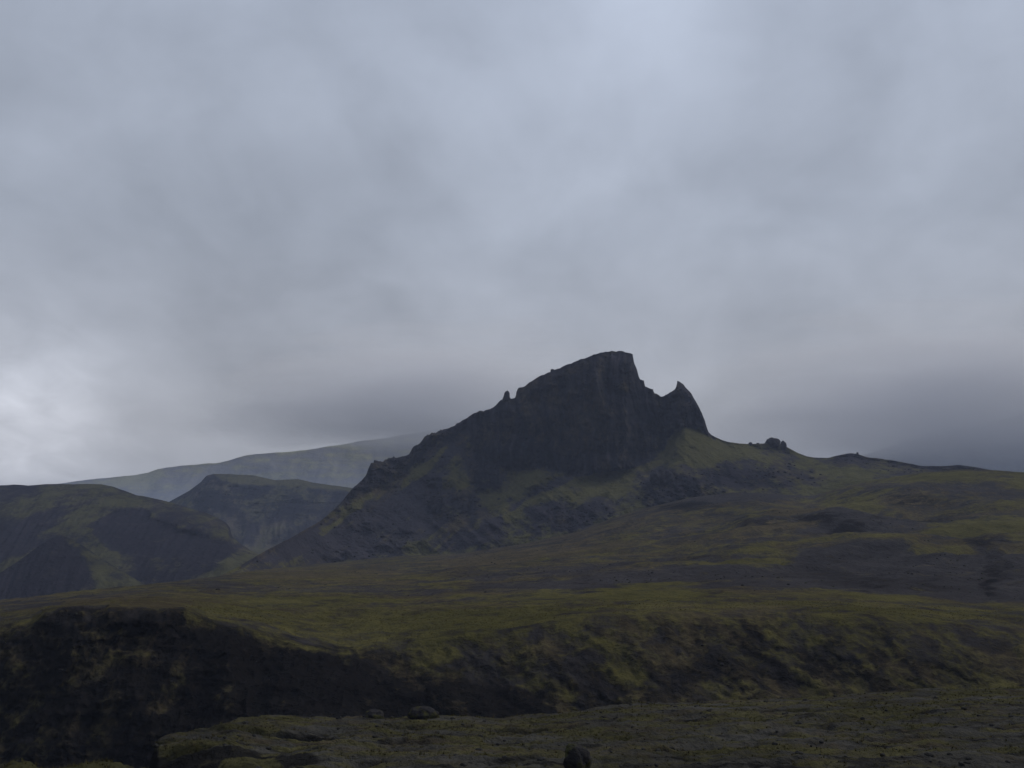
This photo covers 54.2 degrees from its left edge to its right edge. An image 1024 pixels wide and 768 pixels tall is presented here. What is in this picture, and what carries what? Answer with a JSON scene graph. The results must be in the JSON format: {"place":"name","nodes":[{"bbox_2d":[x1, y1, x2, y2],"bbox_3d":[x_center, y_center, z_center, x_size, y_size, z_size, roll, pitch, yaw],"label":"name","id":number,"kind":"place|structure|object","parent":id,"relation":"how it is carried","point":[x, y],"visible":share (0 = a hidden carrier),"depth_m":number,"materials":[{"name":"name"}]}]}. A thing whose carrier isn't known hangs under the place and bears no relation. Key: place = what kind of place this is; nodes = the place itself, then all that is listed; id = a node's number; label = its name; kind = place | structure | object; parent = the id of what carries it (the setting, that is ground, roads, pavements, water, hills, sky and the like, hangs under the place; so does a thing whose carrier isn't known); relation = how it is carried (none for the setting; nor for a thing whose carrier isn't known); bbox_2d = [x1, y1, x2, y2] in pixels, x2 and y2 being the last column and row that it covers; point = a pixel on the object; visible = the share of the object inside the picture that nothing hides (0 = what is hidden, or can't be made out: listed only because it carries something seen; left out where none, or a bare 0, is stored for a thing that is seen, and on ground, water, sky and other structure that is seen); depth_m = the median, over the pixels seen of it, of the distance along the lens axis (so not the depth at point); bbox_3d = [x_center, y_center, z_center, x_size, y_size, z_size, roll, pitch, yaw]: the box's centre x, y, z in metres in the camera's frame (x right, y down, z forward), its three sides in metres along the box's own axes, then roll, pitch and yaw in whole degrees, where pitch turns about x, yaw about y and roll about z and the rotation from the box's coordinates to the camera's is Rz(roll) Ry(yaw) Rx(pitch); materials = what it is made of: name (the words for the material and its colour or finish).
{"place":"outdoors","nodes":[
{"label":"outdoors","id":0,"kind":"place"},
{"bbox_2d":[0,536,144,599],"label":"spur hill","id":1,"kind":"structure","parent":0,"point":[59,564],"depth_m":927.58,"materials":[{"name":"green plant"}]},
{"bbox_2d":[0,484,258,583],"bbox_3d":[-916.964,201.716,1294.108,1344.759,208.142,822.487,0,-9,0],"label":"hill","id":2,"kind":"structure","parent":0,"point":[145,540],"depth_m":1218.72,"materials":[{"name":"green plant"}]},
{"bbox_2d":[60,428,448,501],"bbox_3d":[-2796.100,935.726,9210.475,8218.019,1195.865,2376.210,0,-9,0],"label":"distant ridge","id":3,"kind":"structure","parent":0,"point":[346,465],"depth_m":9129.01,"materials":[{"name":"grey stone"}]},
{"bbox_2d":[170,474,351,553],"bbox_3d":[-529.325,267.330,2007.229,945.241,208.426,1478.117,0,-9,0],"label":"hill","id":4,"kind":"structure","parent":0,"point":[258,515],"depth_m":2136.92,"materials":[{"name":"grey stone"}]},
{"bbox_2d":[0,469,1023,767],"bbox_3d":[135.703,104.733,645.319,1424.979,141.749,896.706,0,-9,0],"label":"moor","id":5,"kind":"structure","parent":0,"point":[118,697],"depth_m":254.14,"materials":[{"name":"green plant"}]},
{"bbox_2d":[1,596,1023,657],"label":"grass","id":6,"kind":"structure","parent":5,"relation":"on","point":[546,613],"depth_m":281.70,"materials":[{"name":"green plant"}]},
{"bbox_2d":[12,487,1021,710],"bbox_3d":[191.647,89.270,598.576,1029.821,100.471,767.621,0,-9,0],"label":"rubble","id":7,"kind":"object","parent":5,"relation":"on","point":[171,681],"visible":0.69,"depth_m":434.90,"materials":[{"name":"grey stone"}]},
{"bbox_2d":[0,0,1023,485],"label":"sky","id":8,"kind":"structure","parent":0,"point":[230,229],"materials":[{"name":"grey"}]},
{"bbox_2d":[3,686,1023,767],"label":"ground","id":9,"kind":"structure","parent":0,"point":[213,752],"depth_m":87.61,"materials":[{"name":"green plant"}]},
{"bbox_2d":[362,709,384,718],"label":"boulder","id":10,"kind":"object","parent":9,"relation":"on","point":[374,713],"visible":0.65,"depth_m":107.57,"materials":[{"name":"grey stone"}]},
{"bbox_2d":[407,706,439,719],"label":"boulder","id":11,"kind":"object","parent":9,"relation":"on","point":[421,712],"visible":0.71,"depth_m":108.32,"materials":[{"name":"grey stone"}]},
{"bbox_2d":[12,688,1022,767],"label":"rubble","id":12,"kind":"object","parent":9,"relation":"on","point":[961,763],"visible":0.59,"depth_m":85.89,"materials":[{"name":"grey stone"}]},
{"bbox_2d":[563,743,591,767],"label":"boulder","id":13,"kind":"object","parent":9,"relation":"on","point":[577,756],"visible":1,"depth_m":63.47,"materials":[{"name":"grey stone"}]},
{"bbox_2d":[220,351,987,575],"bbox_3d":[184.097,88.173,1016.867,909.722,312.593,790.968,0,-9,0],"label":"mountain","id":14,"kind":"structure","parent":0,"point":[605,429],"depth_m":1127.06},
{"bbox_2d":[502,391,510,402],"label":"rock pinnacle","id":15,"kind":"object","parent":14,"relation":"on","point":[506,396],"visible":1,"depth_m":1200.28,"materials":[{"name":"grey stone"}]},
{"bbox_2d":[256,425,930,561],"bbox_3d":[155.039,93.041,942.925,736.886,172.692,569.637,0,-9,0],"label":"rubble","id":16,"kind":"object","parent":14,"relation":"on","point":[503,472],"visible":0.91,"depth_m":1100.92,"materials":[{"name":"grey stone"}]},
{"bbox_2d":[765,437,780,447],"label":"rock outcrop","id":17,"kind":"object","parent":14,"relation":"on","point":[772,442],"visible":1,"depth_m":1218.58,"materials":[{"name":"grey stone"}]},
{"bbox_2d":[780,441,786,448],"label":"rock outcrop","id":18,"kind":"object","parent":14,"relation":"on","point":[783,444],"visible":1,"depth_m":1226.32,"materials":[{"name":"grey stone"}]},
{"bbox_2d":[863,415,1023,471],"bbox_3d":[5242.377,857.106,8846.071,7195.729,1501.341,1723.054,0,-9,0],"label":"distant mountain","id":19,"kind":"structure","parent":0,"point":[997,445],"depth_m":8708.37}
]}

